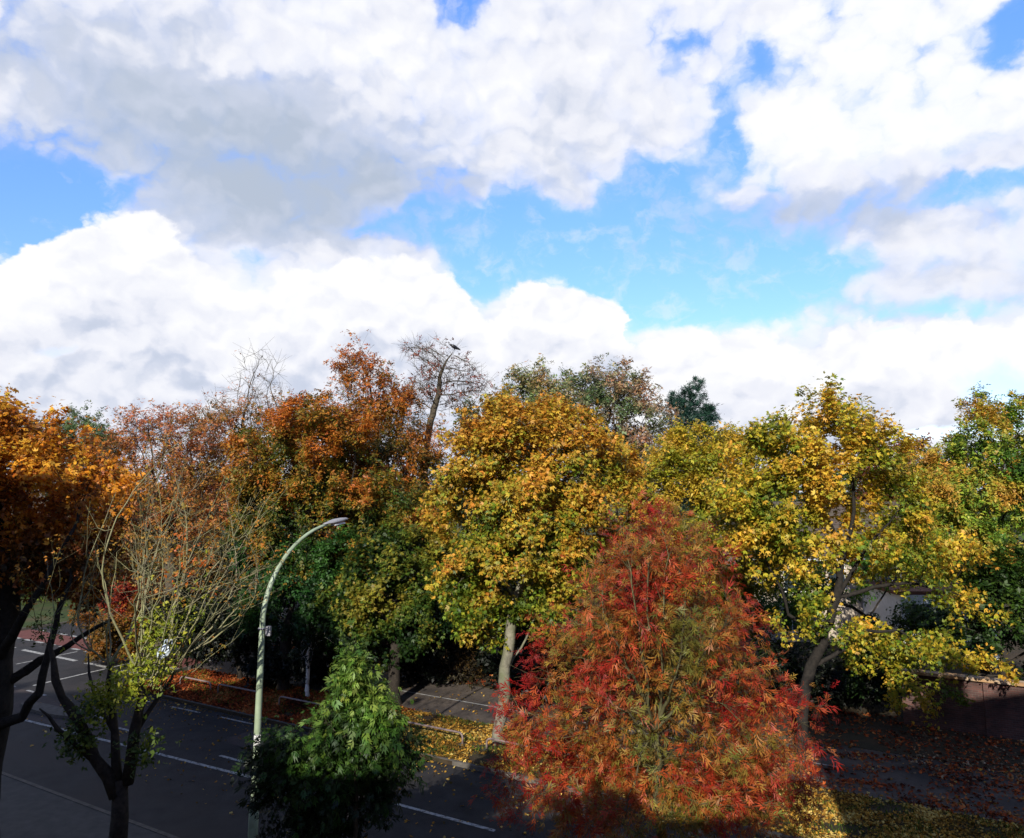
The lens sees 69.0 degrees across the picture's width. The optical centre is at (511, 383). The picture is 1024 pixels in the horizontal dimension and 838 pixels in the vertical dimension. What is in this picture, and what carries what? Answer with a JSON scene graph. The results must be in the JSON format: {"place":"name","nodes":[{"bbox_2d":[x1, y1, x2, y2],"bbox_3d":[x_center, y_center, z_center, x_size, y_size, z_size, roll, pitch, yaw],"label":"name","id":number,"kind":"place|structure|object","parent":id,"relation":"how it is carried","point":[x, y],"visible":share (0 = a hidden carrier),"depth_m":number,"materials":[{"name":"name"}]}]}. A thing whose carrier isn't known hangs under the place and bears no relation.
{"place":"outdoors","nodes":[
{"label":"outdoors","id":0,"kind":"place"},
{"bbox_2d":[0,775,167,837],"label":"pavement","id":1,"kind":"structure","parent":0,"point":[28,811],"depth_m":20.27,"materials":[{"name":"grey asphalt"}]},
{"bbox_2d":[248,517,347,837],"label":"street lamp","id":2,"kind":"object","parent":1,"relation":"on","point":[252,827],"visible":0.85,"depth_m":18.22,"materials":[{"name":"grey metal"}]},
{"bbox_2d":[250,828,255,837],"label":"access door","id":3,"kind":"structure","parent":2,"relation":"in","point":[252,831],"depth_m":17.57,"materials":[{"name":"green paint"}]},
{"bbox_2d":[229,714,436,837],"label":"shrub","id":4,"kind":"object","parent":1,"relation":"on","point":[322,808],"visible":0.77,"depth_m":15.46,"materials":[{"name":"green plant"}]},
{"bbox_2d":[299,618,421,837],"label":"young tree","id":5,"kind":"object","parent":1,"relation":"on","point":[361,714],"visible":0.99,"depth_m":15.37,"materials":[{"name":"green plant"}]},
{"bbox_2d":[468,490,843,837],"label":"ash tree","id":6,"kind":"object","parent":1,"relation":"on","point":[633,616],"visible":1,"depth_m":12.17,"materials":[{"name":"red plant"}]},
{"bbox_2d":[20,544,393,627],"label":"verge","id":7,"kind":"structure","parent":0,"point":[48,605],"depth_m":54.50,"materials":[{"name":"green plant"}]},
{"bbox_2d":[18,549,45,596],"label":"garden bush","id":8,"kind":"object","parent":7,"relation":"on","point":[26,587],"depth_m":60.66,"materials":[{"name":"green plant"}]},
{"bbox_2d":[17,400,135,564],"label":"willow tree","id":9,"kind":"object","parent":7,"relation":"on","point":[75,424],"visible":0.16,"depth_m":73.57,"materials":[{"name":"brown plant"}]},
{"bbox_2d":[30,541,123,597],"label":"garden bush","id":10,"kind":"object","parent":7,"relation":"on","point":[80,550],"visible":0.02,"depth_m":59.57,"materials":[{"name":"brown plant"}]},
{"bbox_2d":[59,483,187,563],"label":"broadleaf tree","id":11,"kind":"object","parent":7,"relation":"on","point":[139,518],"visible":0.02,"depth_m":74.59,"materials":[{"name":"brown plant"}]},
{"bbox_2d":[98,525,193,594],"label":"garden bush","id":12,"kind":"object","parent":7,"relation":"on","point":[123,568],"visible":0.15,"depth_m":57.33,"materials":[{"name":"brown plant"}]},
{"bbox_2d":[141,472,281,573],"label":"broadleaf tree","id":13,"kind":"object","parent":7,"relation":"on","point":[189,509],"visible":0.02,"depth_m":77.90,"materials":[{"name":"brown plant"}]},
{"bbox_2d":[217,462,398,552],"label":"broadleaf tree","id":14,"kind":"object","parent":7,"relation":"on","point":[273,497],"visible":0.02,"depth_m":76.70,"materials":[{"name":"brown plant"}]},
{"bbox_2d":[13,559,589,698],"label":"side road","id":15,"kind":"structure","parent":0,"point":[67,668],"depth_m":39.46,"materials":[{"name":"grey asphalt"}]},
{"bbox_2d":[18,629,200,667],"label":"crossing band","id":16,"kind":"object","parent":15,"relation":"on","point":[25,634],"visible":0.2,"depth_m":44.36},
{"bbox_2d":[67,591,157,663],"bbox_3d":[-20.417,12.719,38.688,4.522,3.672,3.976,6,-10,-37],"label":"hedge shrub","id":17,"kind":"object","parent":15,"relation":"on","point":[99,643],"visible":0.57,"depth_m":38.13,"materials":[{"name":"red plant"}]},
{"bbox_2d":[93,576,141,618],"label":"red shrub","id":18,"kind":"object","parent":15,"relation":"on","point":[118,597],"visible":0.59,"depth_m":45.18,"materials":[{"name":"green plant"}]},
{"bbox_2d":[70,398,246,663],"bbox_3d":[-18.849,7.618,39.440,9.800,13.886,6.483,0,-8,0],"label":"cherry tree","id":19,"kind":"object","parent":15,"relation":"on","point":[127,446],"visible":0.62,"depth_m":39.11,"materials":[{"name":"brown plant"}]},
{"bbox_2d":[122,566,237,653],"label":"hedge shrub","id":20,"kind":"object","parent":15,"relation":"on","point":[158,581],"visible":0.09,"depth_m":40.18,"materials":[{"name":"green plant"}]},
{"bbox_2d":[146,527,252,602],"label":"garden bush","id":21,"kind":"object","parent":15,"relation":"on","point":[213,575],"visible":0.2,"depth_m":53.73,"materials":[{"name":"brown plant"}]},
{"bbox_2d":[159,337,316,606],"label":"hornbeam tree","id":22,"kind":"object","parent":15,"relation":"on","point":[223,416],"visible":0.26,"depth_m":43.37,"materials":[{"name":"brown plant"}]},
{"bbox_2d":[2,665,766,837],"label":"road","id":23,"kind":"structure","parent":0,"point":[158,801],"depth_m":22.75,"materials":[{"name":"grey asphalt"}]},
{"bbox_2d":[12,687,166,751],"bbox_3d":[-22.693,13.678,32.684,26.000,0.001,3.000,-5,-9,30],"label":"median surface","id":24,"kind":"object","parent":23,"relation":"on","point":[21,695],"visible":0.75,"depth_m":29.35,"materials":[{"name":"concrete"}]},
{"bbox_2d":[20,702,68,718],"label":"traffic island","id":25,"kind":"structure","parent":24,"relation":"on","point":[53,711],"depth_m":30.13,"materials":[{"name":"concrete"}]},
{"bbox_2d":[14,615,494,831],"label":"road markings","id":26,"kind":"object","parent":23,"relation":"on","point":[402,805],"visible":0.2,"depth_m":25.52,"materials":[{"name":"paint"}]},
{"bbox_2d":[220,730,307,758],"bbox_3d":[-8.213,12.774,26.253,4.501,0.001,1.502,-5,-9,32],"label":"road patch","id":27,"kind":"object","parent":23,"relation":"on","point":[235,740],"visible":0.2,"depth_m":26.90,"materials":[{"name":"grey asphalt"}]},
{"bbox_2d":[27,693,771,837],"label":"fallen leaves","id":28,"kind":"object","parent":23,"relation":"on","point":[406,820],"visible":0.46,"depth_m":23.85,"materials":[{"name":"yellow plant"}]},
{"bbox_2d":[0,0,1023,491],"label":"sky","id":29,"kind":"structure","parent":0,"point":[754,199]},
{"bbox_2d":[122,492,1023,671],"bbox_3d":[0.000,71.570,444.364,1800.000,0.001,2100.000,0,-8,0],"label":"ground","id":30,"kind":"structure","parent":0,"point":[223,531],"depth_m":167.30,"materials":[{"name":"green plant"}]},
{"bbox_2d":[2,771,179,837],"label":"kerb","id":31,"kind":"structure","parent":30,"relation":"on","point":[160,832],"depth_m":21.14,"materials":[{"name":"concrete"}]},
{"bbox_2d":[21,569,415,629],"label":"kerb","id":32,"kind":"structure","parent":30,"relation":"on","point":[27,628],"depth_m":48.83,"materials":[{"name":"concrete"}]},
{"bbox_2d":[136,668,414,728],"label":"fallen leaves","id":33,"kind":"object","parent":30,"relation":"on","point":[247,705],"visible":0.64,"depth_m":32.00,"materials":[{"name":"brown plant"}]},
{"bbox_2d":[157,651,800,837],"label":"kerb","id":34,"kind":"structure","parent":30,"relation":"on","point":[462,764],"depth_m":23.91,"materials":[{"name":"concrete"}]},
{"bbox_2d":[201,669,1021,825],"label":"path edging","id":35,"kind":"object","parent":30,"relation":"on","point":[751,774],"visible":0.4,"depth_m":21.75,"materials":[{"name":"concrete"}]},
{"bbox_2d":[387,707,1023,837],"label":"fallen leaves","id":36,"kind":"object","parent":30,"relation":"on","point":[855,815],"visible":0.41,"depth_m":20.62,"materials":[{"name":"yellow plant"}]},
{"bbox_2d":[946,444,1023,539],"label":"broadleaf tree","id":37,"kind":"object","parent":30,"relation":"on","point":[1006,517],"visible":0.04,"depth_m":72.21,"materials":[{"name":"green plant"}]},
{"bbox_2d":[145,668,1023,837],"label":"verge","id":38,"kind":"structure","parent":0,"point":[477,758],"depth_m":22.00,"materials":[{"name":"brown plant"}]},
{"bbox_2d":[179,676,210,690],"bbox_3d":[-14.155,13.463,33.295,2.300,0.504,0.200,-5,-9,30],"label":"knee rail","id":39,"kind":"object","parent":38,"relation":"on","point":[209,682],"visible":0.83,"depth_m":33.23,"materials":[{"name":"metal"}]},
{"bbox_2d":[144,558,282,678],"bbox_3d":[-14.030,11.134,35.286,6.702,5.588,5.482,0,-8,0],"label":"laurel bush","id":40,"kind":"object","parent":38,"relation":"on","point":[235,647],"visible":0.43,"depth_m":34.20,"materials":[{"name":"green plant"}]},
{"bbox_2d":[216,684,262,701],"bbox_3d":[-11.704,13.261,31.855,2.800,0.504,0.200,-5,-9,30],"label":"knee rail","id":41,"kind":"object","parent":38,"relation":"on","point":[235,687],"visible":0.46,"depth_m":32.00,"materials":[{"name":"metal"}]},
{"bbox_2d":[227,524,373,690],"bbox_3d":[-9.465,9.917,33.205,7.300,7.446,5.292,0,-8,0],"label":"holly tree","id":42,"kind":"object","parent":38,"relation":"on","point":[299,623],"visible":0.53,"depth_m":32.69,"materials":[{"name":"green plant"}]},
{"bbox_2d":[276,696,325,706],"bbox_3d":[-7.705,12.931,29.507,4.500,0.504,0.200,-5,-9,30],"label":"knee rail","id":43,"kind":"object","parent":38,"relation":"on","point":[280,697],"visible":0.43,"depth_m":30.10,"materials":[{"name":"metal"}]},
{"bbox_2d":[278,620,331,696],"bbox_3d":[-8.673,11.854,32.139,2.147,3.260,2.129,-6,-10,36],"label":"young tree","id":44,"kind":"object","parent":38,"relation":"on","point":[296,654],"visible":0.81,"depth_m":31.87,"materials":[{"name":"green plant"}]},
{"bbox_2d":[223,628,388,689],"bbox_3d":[-9.298,12.402,34.317,7.657,3.066,4.822,0,-8,0],"label":"laurel bush","id":45,"kind":"object","parent":38,"relation":"on","point":[273,661],"visible":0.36,"depth_m":32.79,"materials":[{"name":"green plant"}]},
{"bbox_2d":[408,721,465,745],"bbox_3d":[-3.404,12.575,26.981,4.100,0.504,0.200,-5,-9,30],"label":"knee rail","id":46,"kind":"object","parent":38,"relation":"on","point":[444,729],"visible":0.46,"depth_m":26.44,"materials":[{"name":"metal"}]},
{"bbox_2d":[411,382,660,745],"bbox_3d":[0.817,6.298,27.037,9.090,12.904,6.561,0,-8,0],"label":"maple tree","id":47,"kind":"object","parent":38,"relation":"on","point":[520,506],"visible":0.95,"depth_m":26.27,"materials":[{"name":"yellow plant"}]},
{"bbox_2d":[483,738,590,771],"bbox_3d":[0.854,12.224,24.480,4.200,0.504,0.200,-5,-9,30],"label":"knee rail","id":48,"kind":"object","parent":38,"relation":"on","point":[487,740],"visible":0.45,"depth_m":25.35,"materials":[{"name":"metal"}]},
{"bbox_2d":[625,767,759,808],"bbox_3d":[5.240,11.862,21.904,4.200,0.504,0.200,-5,-9,30],"label":"knee rail","id":49,"kind":"object","parent":38,"relation":"on","point":[693,779],"visible":0.1,"depth_m":21.86,"materials":[{"name":"metal"}]},
{"bbox_2d":[188,652,1023,823],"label":"footpath","id":50,"kind":"structure","parent":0,"point":[444,706],"depth_m":24.33,"materials":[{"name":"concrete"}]},
{"bbox_2d":[212,388,462,684],"bbox_3d":[-8.165,7.049,35.258,11.903,13.681,6.709,0,-8,0],"label":"oak tree","id":51,"kind":"object","parent":50,"relation":"on","point":[285,429],"visible":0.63,"depth_m":34.45,"materials":[{"name":"orange plant"}]},
{"bbox_2d":[307,512,470,704],"bbox_3d":[-5.130,9.452,31.547,6.989,7.902,4.661,0,-8,0],"label":"sycamore tree","id":52,"kind":"object","parent":50,"relation":"on","point":[353,594],"visible":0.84,"depth_m":30.79,"materials":[{"name":"green plant"}]},
{"bbox_2d":[373,685,835,766],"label":"path markings","id":53,"kind":"object","parent":50,"relation":"on","point":[551,716],"visible":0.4,"depth_m":31.12,"materials":[{"name":"paint"}]},
{"bbox_2d":[216,667,1023,816],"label":"fallen leaves","id":54,"kind":"object","parent":50,"relation":"on","point":[956,796],"visible":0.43,"depth_m":24.37,"materials":[{"name":"brown plant"}]},
{"bbox_2d":[700,371,1022,757],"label":"maple tree","id":55,"kind":"object","parent":50,"relation":"on","point":[763,520],"visible":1,"depth_m":25.70,"materials":[{"name":"yellow plant"}]},
{"bbox_2d":[736,727,1023,825],"bbox_3d":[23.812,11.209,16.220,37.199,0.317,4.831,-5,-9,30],"label":"fallen leaves","id":56,"kind":"object","parent":50,"relation":"on","point":[905,798],"visible":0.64,"depth_m":22.65,"materials":[{"name":"brown plant"}]},
{"bbox_2d":[267,563,1023,773],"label":"garden ground","id":57,"kind":"structure","parent":0,"point":[869,742],"depth_m":27.50,"materials":[{"name":"soil"}]},
{"bbox_2d":[284,329,454,652],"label":"beech tree","id":58,"kind":"object","parent":57,"relation":"on","point":[394,446],"visible":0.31,"depth_m":40.32,"materials":[{"name":"brown plant"}]},
{"bbox_2d":[383,595,479,686],"bbox_3d":[-3.910,11.967,35.152,5.260,4.690,5.626,0,-8,0],"label":"laurel bush","id":59,"kind":"object","parent":57,"relation":"on","point":[429,665],"visible":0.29,"depth_m":33.61,"materials":[{"name":"green plant"}]},
{"bbox_2d":[391,332,498,507],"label":"bare tree","id":60,"kind":"object","parent":57,"relation":"on","point":[438,390],"visible":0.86,"depth_m":45.22,"materials":[{"name":"brown plant"}]},
{"bbox_2d":[448,343,459,350],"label":"crow","id":61,"kind":"object","parent":60,"relation":"on","point":[453,346],"visible":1,"depth_m":45.26,"materials":[{"name":"black"}]},
{"bbox_2d":[434,639,483,689],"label":"brown bush","id":62,"kind":"object","parent":57,"relation":"on","point":[466,664],"visible":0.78,"depth_m":33.82,"materials":[{"name":"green plant"}]},
{"bbox_2d":[407,459,593,548],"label":"broadleaf tree","id":63,"kind":"object","parent":57,"relation":"on","point":[462,511],"visible":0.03,"depth_m":77.93,"materials":[{"name":"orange plant"}]},
{"bbox_2d":[446,353,584,597],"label":"poplar tree","id":64,"kind":"object","parent":57,"relation":"on","point":[528,382],"visible":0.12,"depth_m":49.58,"materials":[{"name":"green plant"}]},
{"bbox_2d":[484,618,628,710],"bbox_3d":[2.192,11.990,32.398,6.849,3.484,5.305,0,-8,0],"label":"laurel bush","id":65,"kind":"object","parent":57,"relation":"on","point":[514,672],"visible":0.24,"depth_m":31.08,"materials":[{"name":"green plant"}]},
{"bbox_2d":[435,520,678,675],"bbox_3d":[2.355,10.465,36.968,13.965,7.656,6.830,0,-8,0],"label":"yew tree","id":66,"kind":"object","parent":57,"relation":"on","point":[478,657],"visible":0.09,"depth_m":35.13,"materials":[{"name":"green plant"}]},
{"bbox_2d":[557,352,687,615],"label":"aspen tree","id":67,"kind":"object","parent":57,"relation":"on","point":[630,403],"visible":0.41,"depth_m":45.28,"materials":[{"name":"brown plant"}]},
{"bbox_2d":[278,642,1023,771],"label":"fallen leaves","id":68,"kind":"object","parent":57,"relation":"on","point":[931,729],"visible":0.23,"depth_m":26.73,"materials":[{"name":"brown plant"}]},
{"bbox_2d":[644,375,729,531],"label":"cedar tree","id":69,"kind":"object","parent":57,"relation":"on","point":[704,412],"visible":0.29,"depth_m":55.86,"materials":[{"name":"green plant"}]},
{"bbox_2d":[607,633,790,721],"bbox_3d":[7.482,11.960,31.742,8.852,3.312,6.504,0,-8,0],"label":"laurel bush","id":70,"kind":"object","parent":57,"relation":"on","point":[731,681],"visible":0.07,"depth_m":29.93,"materials":[{"name":"green plant"}]},
{"bbox_2d":[611,415,790,647],"bbox_3d":[8.394,7.414,32.408,8.412,12.122,5.199,0,-8,0],"label":"lime tree","id":71,"kind":"object","parent":57,"relation":"on","point":[678,444],"visible":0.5,"depth_m":31.88,"materials":[{"name":"yellow plant"}]},
{"bbox_2d":[715,452,864,525],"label":"broadleaf tree","id":72,"kind":"object","parent":57,"relation":"on","point":[847,477],"visible":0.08,"depth_m":72.28,"materials":[{"name":"yellow plant"}]},
{"bbox_2d":[710,525,962,647],"bbox_3d":[15.972,10.642,36.834,12.854,7.006,4.915,0,-8,0],"label":"hedge shrub","id":73,"kind":"object","parent":57,"relation":"on","point":[791,605],"visible":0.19,"depth_m":36.49,"materials":[{"name":"green plant"}]},
{"bbox_2d":[740,628,937,714],"bbox_3d":[13.365,11.932,30.989,8.111,2.998,4.475,0,-8,0],"label":"laurel bush","id":74,"kind":"object","parent":57,"relation":"on","point":[793,665],"visible":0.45,"depth_m":30.27,"materials":[{"name":"green plant"}]},
{"bbox_2d":[854,428,951,530],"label":"broadleaf tree","id":75,"kind":"object","parent":57,"relation":"on","point":[889,497],"visible":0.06,"depth_m":69.45,"materials":[{"name":"yellow plant"}]},
{"bbox_2d":[827,532,1023,705],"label":"hedge tree","id":76,"kind":"object","parent":57,"relation":"on","point":[925,618],"visible":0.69,"depth_m":29.93,"materials":[{"name":"green plant"}]},
{"bbox_2d":[862,581,999,658],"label":"garden room","id":77,"kind":"object","parent":57,"relation":"on","point":[888,600],"visible":0.05,"depth_m":40.46,"materials":[{"name":"white paint"}]},
{"bbox_2d":[906,603,932,635],"bbox_3d":[21.450,12.392,39.096,1.470,1.660,0.120,0,-8,0],"label":"window","id":78,"kind":"structure","parent":77,"relation":"in","point":[925,604],"depth_m":39.21,"materials":[{"name":"grey glass"}]},
{"bbox_2d":[873,381,1023,677],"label":"oak tree","id":79,"kind":"object","parent":57,"relation":"on","point":[955,486],"visible":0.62,"depth_m":32.83,"materials":[{"name":"green plant"}]},
{"bbox_2d":[901,668,1023,739],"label":"brick wall","id":80,"kind":"structure","parent":57,"relation":"on","point":[995,709],"depth_m":27.19,"materials":[{"name":"brick"}]},
{"bbox_2d":[712,483,942,641],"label":"house","id":81,"kind":"structure","parent":0,"point":[847,613],"depth_m":43.73,"materials":[{"name":"tile"}]},
{"bbox_2d":[783,571,805,592],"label":"window","id":82,"kind":"structure","parent":81,"relation":"in","point":[791,586],"depth_m":43.76,"materials":[{"name":"grey glass"}]},
{"bbox_2d":[782,608,808,632],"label":"window","id":83,"kind":"structure","parent":81,"relation":"in","point":[788,627],"depth_m":43.42,"materials":[{"name":"grey glass"}]},
{"bbox_2d":[829,563,845,589],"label":"window","id":84,"kind":"structure","parent":81,"relation":"in","point":[834,576],"depth_m":43.83,"materials":[{"name":"grey glass"}]},
{"bbox_2d":[884,572,905,580],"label":"window","id":85,"kind":"structure","parent":81,"relation":"in","point":[886,578],"depth_m":43.82,"materials":[{"name":"grey glass"}]},
{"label":"near lawn","id":86,"kind":"structure","parent":0,"visible":0},
{"bbox_2d":[0,383,148,798],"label":"maple tree","id":87,"kind":"object","parent":86,"relation":"on","point":[42,464],"visible":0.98,"depth_m":18.25,"materials":[{"name":"orange plant"}]},
{"bbox_2d":[0,402,317,837],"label":"pollarded tree","id":88,"kind":"object","parent":86,"relation":"on","point":[116,781],"visible":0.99,"depth_m":15.61,"materials":[{"name":"brown plant"}]},
{"bbox_2d":[157,639,172,659],"bbox_3d":[-7.261,5.562,15.579,0.322,0.408,0.156,0,-8,0],"label":"plastic bag","id":89,"kind":"object","parent":88,"relation":"in","point":[166,653],"visible":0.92,"depth_m":15.54,"materials":[{"name":"white plastic"}]}
]}

